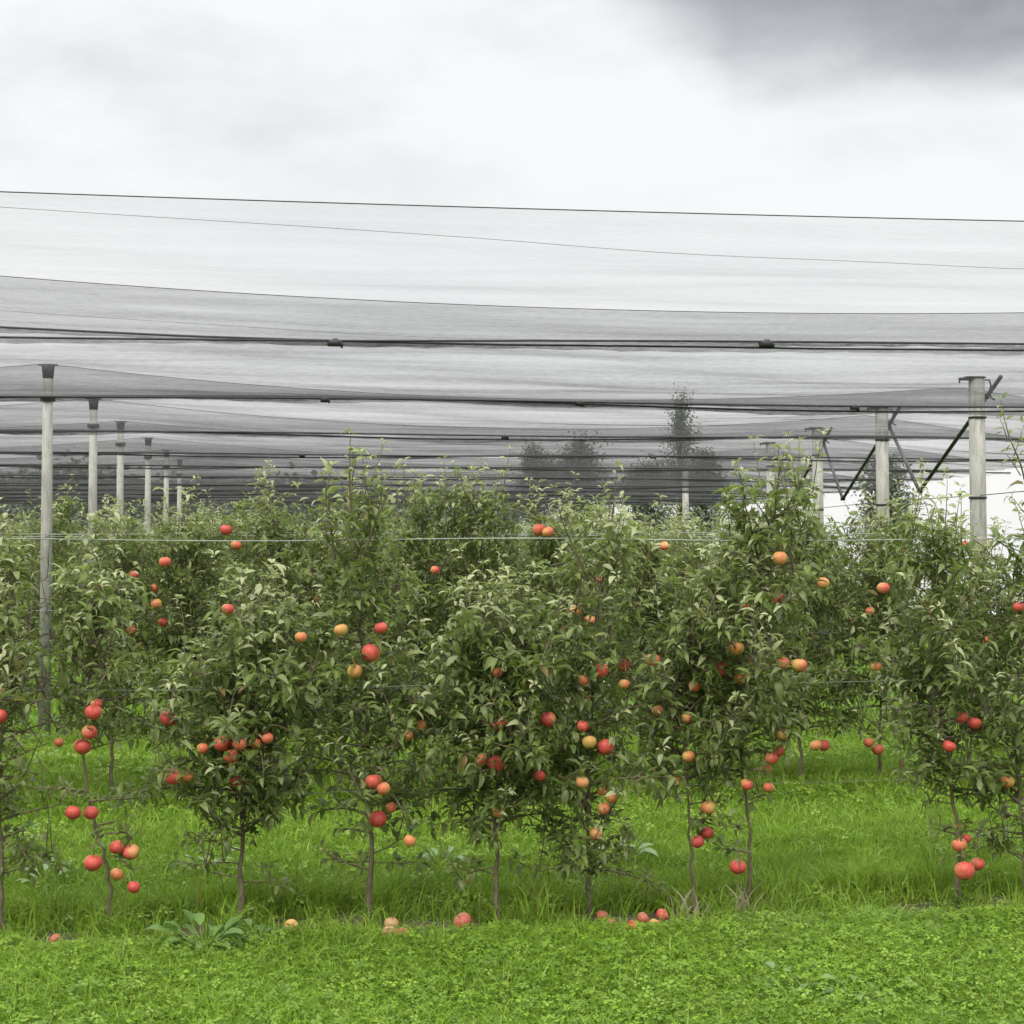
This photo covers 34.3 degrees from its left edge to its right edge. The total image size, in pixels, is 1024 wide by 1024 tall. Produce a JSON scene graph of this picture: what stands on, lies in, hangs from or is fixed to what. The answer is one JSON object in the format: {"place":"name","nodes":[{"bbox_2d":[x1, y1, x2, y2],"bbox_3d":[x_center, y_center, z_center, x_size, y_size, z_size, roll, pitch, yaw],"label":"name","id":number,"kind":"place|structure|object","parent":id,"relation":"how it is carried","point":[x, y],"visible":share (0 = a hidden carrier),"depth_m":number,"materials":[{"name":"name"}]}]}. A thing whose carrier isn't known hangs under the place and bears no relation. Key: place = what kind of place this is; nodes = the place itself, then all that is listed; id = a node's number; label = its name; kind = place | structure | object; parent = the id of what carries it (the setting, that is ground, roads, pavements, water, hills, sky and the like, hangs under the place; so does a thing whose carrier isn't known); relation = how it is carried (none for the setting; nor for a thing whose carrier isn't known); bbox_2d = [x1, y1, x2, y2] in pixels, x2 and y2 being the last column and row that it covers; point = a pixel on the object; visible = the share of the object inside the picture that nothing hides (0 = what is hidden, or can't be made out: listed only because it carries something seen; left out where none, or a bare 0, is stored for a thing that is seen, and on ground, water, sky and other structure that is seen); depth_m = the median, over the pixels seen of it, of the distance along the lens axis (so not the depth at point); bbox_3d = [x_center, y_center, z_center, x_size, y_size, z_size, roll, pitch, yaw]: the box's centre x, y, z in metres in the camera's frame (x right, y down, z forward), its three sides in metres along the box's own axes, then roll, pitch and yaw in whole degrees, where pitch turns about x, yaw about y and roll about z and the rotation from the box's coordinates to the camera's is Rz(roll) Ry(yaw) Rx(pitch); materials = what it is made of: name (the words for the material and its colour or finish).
{"place":"outdoors","nodes":[
{"label":"outdoors","id":0,"kind":"place"},
{"bbox_2d":[0,483,740,551],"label":"hail net","id":1,"kind":"object","parent":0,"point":[292,509],"visible":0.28,"depth_m":45.71,"materials":[{"name":"fabric"}]},
{"bbox_2d":[0,598,1023,1023],"bbox_3d":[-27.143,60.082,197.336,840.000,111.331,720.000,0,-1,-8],"label":"ground","id":2,"kind":"structure","parent":0,"point":[442,926],"depth_m":7.36,"materials":[{"name":"plant"}]},
{"bbox_2d":[0,507,52,644],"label":"apple tree","id":3,"kind":"object","parent":2,"relation":"on","point":[15,534],"visible":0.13,"depth_m":17.36,"materials":[{"name":"green plant"}]},
{"bbox_2d":[2,909,63,941],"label":"grass tuft","id":4,"kind":"object","parent":2,"relation":"on","point":[22,925],"visible":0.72,"depth_m":7.09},
{"bbox_2d":[0,951,68,995],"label":"grass tuft","id":5,"kind":"object","parent":2,"relation":"on","point":[9,967],"visible":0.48,"depth_m":6.09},
{"bbox_2d":[8,516,61,634],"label":"apple tree","id":6,"kind":"object","parent":2,"relation":"on","point":[38,540],"visible":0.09,"depth_m":20.80,"materials":[{"name":"green plant"}]},
{"bbox_2d":[0,504,77,789],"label":"apple tree","id":7,"kind":"object","parent":2,"relation":"on","point":[59,742],"visible":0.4,"depth_m":10.41,"materials":[{"name":"green plant"}]},
{"bbox_2d":[0,497,83,931],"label":"apple tree","id":8,"kind":"object","parent":2,"relation":"on","point":[22,852],"visible":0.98,"depth_m":7.01,"materials":[{"name":"green plant"}]},
{"bbox_2d":[38,364,57,733],"bbox_3d":[-3.920,0.353,13.973,0.136,3.202,0.131,-1,-1,35],"label":"net post","id":9,"kind":"object","parent":2,"relation":"on","point":[47,463],"visible":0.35,"depth_m":13.94,"materials":[{"name":"concrete"}]},
{"bbox_2d":[0,364,1023,440],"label":"hail net","id":10,"kind":"object","parent":9,"relation":"hanging from","point":[190,428],"visible":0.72,"depth_m":15.69,"materials":[{"name":"fabric"}]},
{"bbox_2d":[21,474,88,697],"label":"apple tree","id":11,"kind":"object","parent":2,"relation":"on","point":[66,517],"visible":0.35,"depth_m":17.36,"materials":[{"name":"green plant"}]},
{"bbox_2d":[0,506,156,930],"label":"apple tree","id":12,"kind":"object","parent":2,"relation":"on","point":[92,616],"visible":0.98,"depth_m":7.05,"materials":[{"name":"green plant"}]},
{"bbox_2d":[86,398,100,681],"bbox_3d":[-4.420,0.401,17.477,0.136,3.202,0.131,-1,-1,35],"label":"net post","id":13,"kind":"object","parent":2,"relation":"on","point":[92,488],"visible":0.29,"depth_m":17.45,"materials":[{"name":"concrete"}]},
{"bbox_2d":[0,399,1023,461],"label":"hail net","id":14,"kind":"object","parent":13,"relation":"hanging from","point":[444,441],"visible":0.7,"depth_m":19.23,"materials":[{"name":"fabric"}]},
{"bbox_2d":[51,903,143,940],"bbox_3d":[-1.717,1.740,6.997,0.388,0.155,0.424,1,-1,-36],"label":"grass tuft","id":15,"kind":"object","parent":2,"relation":"on","point":[106,928],"visible":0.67,"depth_m":7.04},
{"bbox_2d":[49,496,185,793],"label":"apple tree","id":16,"kind":"object","parent":2,"relation":"on","point":[133,552],"visible":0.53,"depth_m":10.52,"materials":[{"name":"green plant"}]},
{"bbox_2d":[60,494,177,726],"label":"apple tree","id":17,"kind":"object","parent":2,"relation":"on","point":[97,524],"visible":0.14,"depth_m":13.96,"materials":[{"name":"green plant"}]},
{"bbox_2d":[114,421,126,650],"bbox_3d":[-4.960,0.450,20.975,0.136,3.202,0.131,-1,-1,35],"label":"net post","id":18,"kind":"object","parent":2,"relation":"on","point":[120,473],"visible":0.41,"depth_m":20.95,"materials":[{"name":"concrete"}]},
{"bbox_2d":[0,421,1023,472],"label":"hail net","id":19,"kind":"object","parent":18,"relation":"hanging from","point":[610,463],"visible":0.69,"depth_m":22.77,"materials":[{"name":"fabric"}]},
{"bbox_2d":[143,437,153,649],"bbox_3d":[-5.381,0.499,24.491,0.136,3.202,0.131,-1,-1,35],"label":"net post","id":20,"kind":"object","parent":2,"relation":"on","point":[148,482],"visible":0.41,"depth_m":24.47,"materials":[{"name":"concrete"}]},
{"bbox_2d":[0,438,1010,481],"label":"hail net","id":21,"kind":"object","parent":20,"relation":"hanging from","point":[679,476],"visible":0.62,"depth_m":26.15,"materials":[{"name":"fabric"}]},
{"bbox_2d":[163,450,169,530],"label":"net post","id":22,"kind":"object","parent":2,"relation":"on","point":[166,480],"visible":0.14,"depth_m":27.98,"materials":[{"name":"concrete"}]},
{"bbox_2d":[0,450,943,488],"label":"hail net","id":23,"kind":"object","parent":22,"relation":"hanging from","point":[669,485],"visible":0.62,"depth_m":29.69,"materials":[{"name":"fabric"}]},
{"bbox_2d":[123,501,212,681],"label":"apple tree","id":24,"kind":"object","parent":2,"relation":"on","point":[161,522],"visible":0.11,"depth_m":17.54,"materials":[{"name":"green plant"}]},
{"bbox_2d":[175,459,183,525],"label":"net post","id":25,"kind":"object","parent":2,"relation":"on","point":[179,495],"visible":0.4,"depth_m":31.48,"materials":[{"name":"concrete"}]},
{"bbox_2d":[0,459,890,493],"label":"hail net","id":26,"kind":"object","parent":25,"relation":"hanging from","point":[109,488],"visible":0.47,"depth_m":33.14,"materials":[{"name":"fabric"}]},
{"bbox_2d":[130,510,234,727],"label":"apple tree","id":27,"kind":"object","parent":2,"relation":"on","point":[221,559],"visible":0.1,"depth_m":14.05,"materials":[{"name":"green plant"}]},
{"bbox_2d":[136,473,253,789],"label":"apple tree","id":28,"kind":"object","parent":2,"relation":"on","point":[183,584],"visible":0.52,"depth_m":10.61,"materials":[{"name":"green plant"}]},
{"bbox_2d":[144,910,245,957],"bbox_3d":[-1.244,1.721,6.733,0.385,0.162,0.423,1,-1,-36],"label":"dock plant","id":29,"kind":"object","parent":2,"relation":"on","point":[231,925],"visible":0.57,"depth_m":6.76,"materials":[{"name":"green plant"}]},
{"bbox_2d":[190,492,263,639],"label":"apple tree","id":30,"kind":"object","parent":2,"relation":"on","point":[228,541],"visible":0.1,"depth_m":17.66,"materials":[{"name":"green plant"}]},
{"bbox_2d":[108,549,350,928],"bbox_3d":[-1.215,0.996,7.156,1.068,1.671,0.907,0,-1,-8],"label":"apple tree","id":31,"kind":"object","parent":2,"relation":"on","point":[231,708],"visible":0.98,"depth_m":7.11,"materials":[{"name":"green plant"}]},
{"bbox_2d":[193,485,303,671],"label":"apple tree","id":32,"kind":"object","parent":2,"relation":"on","point":[241,537],"visible":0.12,"depth_m":14.22,"materials":[{"name":"green plant"}]},
{"bbox_2d":[204,891,299,928],"bbox_3d":[-1.197,1.717,7.253,0.544,0.174,0.467,0,-1,9],"label":"grass tuft","id":33,"kind":"object","parent":2,"relation":"on","point":[245,913],"visible":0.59,"depth_m":7.19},
{"bbox_2d":[214,918,299,951],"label":"dock plant","id":34,"kind":"object","parent":2,"relation":"on","point":[259,927],"visible":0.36,"depth_m":6.88,"materials":[{"name":"green plant"}]},
{"bbox_2d":[0,446,521,568],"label":"woods","id":35,"kind":"object","parent":2,"relation":"on","point":[100,471],"visible":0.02,"depth_m":78.99,"materials":[{"name":"plant"}]},
{"bbox_2d":[194,460,359,770],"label":"apple tree","id":36,"kind":"object","parent":2,"relation":"on","point":[273,549],"visible":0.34,"depth_m":10.67,"materials":[{"name":"green plant"}]},
{"bbox_2d":[256,512,345,727],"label":"apple tree","id":37,"kind":"object","parent":2,"relation":"on","point":[316,589],"visible":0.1,"depth_m":14.15,"materials":[{"name":"green plant"}]},
{"bbox_2d":[252,508,407,786],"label":"apple tree","id":38,"kind":"object","parent":2,"relation":"on","point":[321,551],"visible":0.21,"depth_m":10.70,"materials":[{"name":"green plant"}]},
{"bbox_2d":[257,426,454,919],"bbox_3d":[-0.703,0.732,7.290,0.845,2.201,0.968,-1,-1,35],"label":"apple tree","id":39,"kind":"object","parent":2,"relation":"on","point":[371,785],"visible":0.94,"depth_m":7.25,"materials":[{"name":"green plant"}]},
{"bbox_2d":[325,886,406,930],"bbox_3d":[-0.641,1.733,7.231,0.383,0.135,0.427,0,-1,-8],"label":"grass tuft","id":40,"kind":"object","parent":2,"relation":"on","point":[377,919],"visible":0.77,"depth_m":7.18,"materials":[{"name":"plant"}]},
{"bbox_2d":[319,520,440,728],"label":"apple tree","id":41,"kind":"object","parent":2,"relation":"on","point":[387,592],"visible":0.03,"depth_m":14.30,"materials":[{"name":"green plant"}]},
{"bbox_2d":[343,454,491,782],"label":"apple tree","id":42,"kind":"object","parent":2,"relation":"on","point":[418,562],"visible":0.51,"depth_m":10.79,"materials":[{"name":"green plant"}]},
{"bbox_2d":[386,879,477,921],"bbox_3d":[-0.316,1.734,7.424,0.480,0.162,0.433,-1,-1,40],"label":"grass tuft","id":43,"kind":"object","parent":2,"relation":"on","point":[439,910],"visible":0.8,"depth_m":7.40,"materials":[{"name":"plant"}]},
{"bbox_2d":[393,517,483,681],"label":"apple tree","id":44,"kind":"object","parent":2,"relation":"on","point":[448,603],"visible":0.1,"depth_m":14.41,"materials":[{"name":"green plant"}]},
{"bbox_2d":[451,531,524,677],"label":"apple tree","id":45,"kind":"object","parent":2,"relation":"on","point":[503,605],"visible":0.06,"depth_m":14.36,"materials":[{"name":"green plant"}]},
{"bbox_2d":[418,445,558,784],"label":"apple tree","id":46,"kind":"object","parent":2,"relation":"on","point":[491,511],"visible":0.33,"depth_m":10.85,"materials":[{"name":"green plant"}]},
{"bbox_2d":[454,881,546,919],"bbox_3d":[-0.041,1.742,7.403,0.461,0.160,0.375,0,-1,-8],"label":"grass tuft","id":47,"kind":"object","parent":2,"relation":"on","point":[491,907],"visible":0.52,"depth_m":7.38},
{"bbox_2d":[381,541,619,921],"bbox_3d":[-0.100,0.983,7.348,0.963,1.704,0.869,0,-1,28],"label":"apple tree","id":48,"kind":"object","parent":2,"relation":"on","point":[504,739],"visible":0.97,"depth_m":7.23,"materials":[{"name":"green plant"}]},
{"bbox_2d":[504,437,567,527],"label":"tree","id":49,"kind":"object","parent":2,"relation":"on","point":[533,451],"visible":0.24,"depth_m":58.42,"materials":[{"name":"plant"}]},
{"bbox_2d":[512,519,586,661],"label":"apple tree","id":50,"kind":"object","parent":2,"relation":"on","point":[529,551],"visible":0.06,"depth_m":14.57,"materials":[{"name":"green plant"}]},
{"bbox_2d":[493,471,643,766],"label":"apple tree","id":51,"kind":"object","parent":2,"relation":"on","point":[543,548],"visible":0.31,"depth_m":10.92,"materials":[{"name":"green plant"}]},
{"bbox_2d":[553,488,609,677],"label":"apple tree","id":52,"kind":"object","parent":2,"relation":"on","point":[580,518],"visible":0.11,"depth_m":18.11,"materials":[{"name":"green plant"}]},
{"bbox_2d":[546,431,620,531],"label":"tree","id":53,"kind":"object","parent":2,"relation":"on","point":[578,449],"visible":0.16,"depth_m":59.54,"materials":[{"name":"plant"}]},
{"bbox_2d":[520,870,648,917],"bbox_3d":[0.294,1.709,7.508,0.647,0.222,0.459,0,-1,-8],"label":"grass tuft","id":54,"kind":"object","parent":2,"relation":"on","point":[577,902],"visible":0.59,"depth_m":7.49,"materials":[{"name":"plant"}]},
{"bbox_2d":[501,461,692,919],"bbox_3d":[0.342,0.805,7.417,0.813,2.060,0.804,0,-1,-8],"label":"apple tree","id":55,"kind":"object","parent":2,"relation":"on","point":[613,550],"visible":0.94,"depth_m":7.32,"materials":[{"name":"green plant"}]},
{"bbox_2d":[582,510,669,724],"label":"apple tree","id":56,"kind":"object","parent":2,"relation":"on","point":[587,540],"visible":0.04,"depth_m":14.69,"materials":[{"name":"green plant"}]},
{"bbox_2d":[551,493,727,787],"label":"apple tree","id":57,"kind":"object","parent":2,"relation":"on","point":[648,583],"visible":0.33,"depth_m":10.97,"materials":[{"name":"green plant"}]},
{"bbox_2d":[614,450,680,532],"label":"tree","id":58,"kind":"object","parent":2,"relation":"on","point":[647,509],"visible":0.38,"depth_m":61.03,"materials":[{"name":"plant"}]},
{"bbox_2d":[656,382,708,532],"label":"tree","id":59,"kind":"object","parent":2,"relation":"on","point":[679,446],"visible":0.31,"depth_m":63.39,"materials":[{"name":"plant"}]},
{"bbox_2d":[680,469,690,531],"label":"end post","id":60,"kind":"object","parent":2,"relation":"on","point":[685,497],"visible":0.34,"depth_m":36.43,"materials":[{"name":"concrete"}]},
{"bbox_2d":[0,469,844,497],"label":"hail net","id":61,"kind":"object","parent":60,"relation":"hanging from","point":[21,492],"visible":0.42,"depth_m":36.57,"materials":[{"name":"fabric"}]},
{"bbox_2d":[0,473,789,500],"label":"hail net","id":62,"kind":"object","parent":61,"relation":"attached to","point":[295,497],"visible":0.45,"depth_m":40.03,"materials":[{"name":"fabric"}]},
{"bbox_2d":[0,479,765,502],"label":"hail net","id":63,"kind":"object","parent":62,"relation":"attached to","point":[543,500],"visible":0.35,"depth_m":43.55,"materials":[{"name":"fabric"}]},
{"bbox_2d":[606,565,765,909],"bbox_3d":[0.794,1.036,7.460,0.736,1.598,0.601,0,-1,-8],"label":"apple tree","id":64,"kind":"object","parent":2,"relation":"on","point":[662,757],"visible":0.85,"depth_m":7.37,"materials":[{"name":"green plant"}]},
{"bbox_2d":[659,502,716,635],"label":"apple tree","id":65,"kind":"object","parent":2,"relation":"on","point":[698,527],"visible":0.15,"depth_m":18.36,"materials":[{"name":"green plant"}]},
{"bbox_2d":[648,512,728,707],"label":"apple tree","id":66,"kind":"object","parent":2,"relation":"on","point":[688,530],"visible":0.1,"depth_m":14.69,"materials":[{"name":"green plant"}]},
{"bbox_2d":[665,884,713,918],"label":"grass tuft","id":67,"kind":"object","parent":2,"relation":"on","point":[696,902],"visible":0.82,"depth_m":7.35,"materials":[{"name":"plant"}]},
{"bbox_2d":[675,444,734,565],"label":"tree","id":68,"kind":"object","parent":2,"relation":"on","point":[712,511],"visible":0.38,"depth_m":62.36,"materials":[{"name":"plant"}]},
{"bbox_2d":[666,876,767,917],"bbox_3d":[0.921,1.732,7.508,0.528,0.174,0.557,0,-1,-8],"label":"grass tuft","id":69,"kind":"object","parent":2,"relation":"on","point":[715,903],"visible":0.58,"depth_m":7.45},
{"bbox_2d":[649,505,811,776],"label":"apple tree","id":70,"kind":"object","parent":2,"relation":"on","point":[692,561],"visible":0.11,"depth_m":11.03,"materials":[{"name":"green plant"}]},
{"bbox_2d":[691,504,775,706],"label":"apple tree","id":71,"kind":"object","parent":2,"relation":"on","point":[731,529],"visible":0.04,"depth_m":14.81,"materials":[{"name":"green plant"}]},
{"bbox_2d":[713,881,765,914],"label":"grass tuft","id":72,"kind":"object","parent":2,"relation":"on","point":[741,899],"visible":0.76,"depth_m":7.42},
{"bbox_2d":[643,429,840,909],"bbox_3d":[1.042,0.732,7.435,0.883,2.208,0.933,0,-1,14],"label":"apple tree","id":73,"kind":"object","parent":2,"relation":"on","point":[766,598],"visible":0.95,"depth_m":7.39,"materials":[{"name":"green plant"}]},
{"bbox_2d":[760,442,779,544],"bbox_3d":[4.012,0.516,25.778,0.344,3.202,0.130,0,-1,-8],"label":"end post","id":74,"kind":"object","parent":2,"relation":"on","point":[768,464],"visible":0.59,"depth_m":25.75,"materials":[{"name":"concrete"}]},
{"bbox_2d":[763,961,836,998],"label":"broadleaf weed","id":75,"kind":"object","parent":2,"relation":"on","point":[771,964],"visible":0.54,"depth_m":6.06,"materials":[{"name":"green plant"}]},
{"bbox_2d":[726,473,892,777],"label":"apple tree","id":76,"kind":"object","parent":2,"relation":"on","point":[816,745],"visible":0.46,"depth_m":11.11,"materials":[{"name":"green plant"}]},
{"bbox_2d":[805,427,828,648],"bbox_3d":[4.082,0.467,22.215,0.343,3.202,0.130,0,-1,-8],"label":"end post","id":77,"kind":"object","parent":2,"relation":"on","point":[819,481],"visible":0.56,"depth_m":22.18,"materials":[{"name":"concrete"}]},
{"bbox_2d":[779,515,862,717],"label":"apple tree","id":78,"kind":"object","parent":2,"relation":"on","point":[824,628],"visible":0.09,"depth_m":14.85,"materials":[{"name":"green plant"}]},
{"bbox_2d":[814,524,866,687],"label":"apple tree","id":79,"kind":"object","parent":2,"relation":"on","point":[845,543],"visible":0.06,"depth_m":18.58,"materials":[{"name":"green plant"}]},
{"bbox_2d":[800,878,886,915],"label":"grass tuft","id":80,"kind":"object","parent":2,"relation":"on","point":[838,902],"visible":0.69,"depth_m":7.47,"materials":[{"name":"plant"}]},
{"bbox_2d":[811,974,892,1005],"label":"broadleaf weed","id":81,"kind":"object","parent":2,"relation":"on","point":[827,990],"visible":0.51,"depth_m":5.96,"materials":[{"name":"green plant"}]},
{"bbox_2d":[785,470,956,775],"bbox_3d":[2.532,0.802,11.293,1.198,2.175,0.964,1,-1,-40],"label":"apple tree","id":82,"kind":"object","parent":2,"relation":"on","point":[873,557],"visible":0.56,"depth_m":11.19,"materials":[{"name":"green plant"}]},
{"bbox_2d":[867,407,896,676],"bbox_3d":[4.152,0.418,18.652,0.343,3.202,0.130,0,-1,-8],"label":"end post","id":83,"kind":"object","parent":2,"relation":"on","point":[882,469],"visible":0.41,"depth_m":18.61,"materials":[{"name":"weathered concrete"},{"name":"dark steel"}]},
{"bbox_2d":[823,408,900,544],"bbox_3d":[4.498,0.424,20.353,0.988,3.144,3.933,0,-1,-8],"label":"vee brace","id":84,"kind":"object","parent":83,"relation":"attached to","point":[842,497],"visible":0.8,"depth_m":20.20,"materials":[{"name":"metal"}]},
{"bbox_2d":[839,453,928,554],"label":"tree","id":85,"kind":"object","parent":2,"relation":"on","point":[892,495],"visible":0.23,"depth_m":50.80,"materials":[{"name":"plant"}]},
{"bbox_2d":[835,510,934,720],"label":"apple tree","id":86,"kind":"object","parent":2,"relation":"on","point":[848,609],"visible":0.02,"depth_m":14.98,"materials":[{"name":"green plant"}]},
{"bbox_2d":[851,457,1021,906],"bbox_3d":[1.924,0.793,7.597,0.690,2.088,0.818,-1,-1,39],"label":"apple tree","id":87,"kind":"object","parent":2,"relation":"on","point":[952,681],"visible":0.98,"depth_m":7.54,"materials":[{"name":"green plant"}]},
{"bbox_2d":[906,504,989,690],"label":"apple tree","id":88,"kind":"object","parent":2,"relation":"on","point":[925,550],"visible":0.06,"depth_m":15.05,"materials":[{"name":"green plant"}]},
{"bbox_2d":[920,881,999,907],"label":"grass tuft","id":89,"kind":"object","parent":2,"relation":"on","point":[972,894],"visible":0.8,"depth_m":7.66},
{"bbox_2d":[896,516,1023,762],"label":"apple tree","id":90,"kind":"object","parent":2,"relation":"on","point":[972,578],"visible":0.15,"depth_m":11.26,"materials":[{"name":"green plant"}]},
{"bbox_2d":[958,376,994,716],"bbox_3d":[4.222,0.368,15.089,0.343,3.202,0.130,0,-1,-8],"label":"end post","id":91,"kind":"object","parent":2,"relation":"on","point":[977,462],"visible":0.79,"depth_m":15.05,"materials":[{"name":"weathered concrete"},{"name":"dark steel"}]},
{"bbox_2d":[888,375,1007,695],"bbox_3d":[4.568,0.374,16.790,0.988,3.143,3.933,0,-1,-8],"label":"vee brace","id":92,"kind":"object","parent":91,"relation":"attached to","point":[948,450],"visible":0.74,"depth_m":16.46,"materials":[{"name":"metal"}]},
{"bbox_2d":[946,392,1023,888],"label":"apple tree","id":93,"kind":"object","parent":2,"relation":"on","point":[1006,720],"visible":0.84,"depth_m":7.63,"materials":[{"name":"green plant"}]},
{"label":"net post","id":94,"kind":"object","parent":2,"relation":"on","visible":0},
{"bbox_2d":[0,191,1023,348],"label":"hail net","id":95,"kind":"object","parent":94,"relation":"attached to","point":[725,343],"visible":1,"depth_m":9.01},
{"bbox_2d":[3,538,1023,540],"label":"trellis wire","id":96,"kind":"object","parent":94,"relation":"attached to","point":[486,538],"visible":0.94,"depth_m":7.28,"materials":[{"name":"metal"}]},
{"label":"net post","id":97,"kind":"object","parent":2,"relation":"on","visible":0},
{"bbox_2d":[1,532,992,534],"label":"trellis wire","id":98,"kind":"object","parent":97,"relation":"attached to","point":[491,534],"visible":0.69,"depth_m":10.87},
{"bbox_2d":[0,276,1023,410],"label":"hail net","id":99,"kind":"object","parent":97,"relation":"hanging from","point":[528,397],"visible":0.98,"depth_m":12.24,"materials":[{"name":"fabric"}]},
{"bbox_2d":[0,0,1023,617],"label":"sky","id":100,"kind":"structure","parent":0,"point":[845,108],"materials":[{"name":"white"}]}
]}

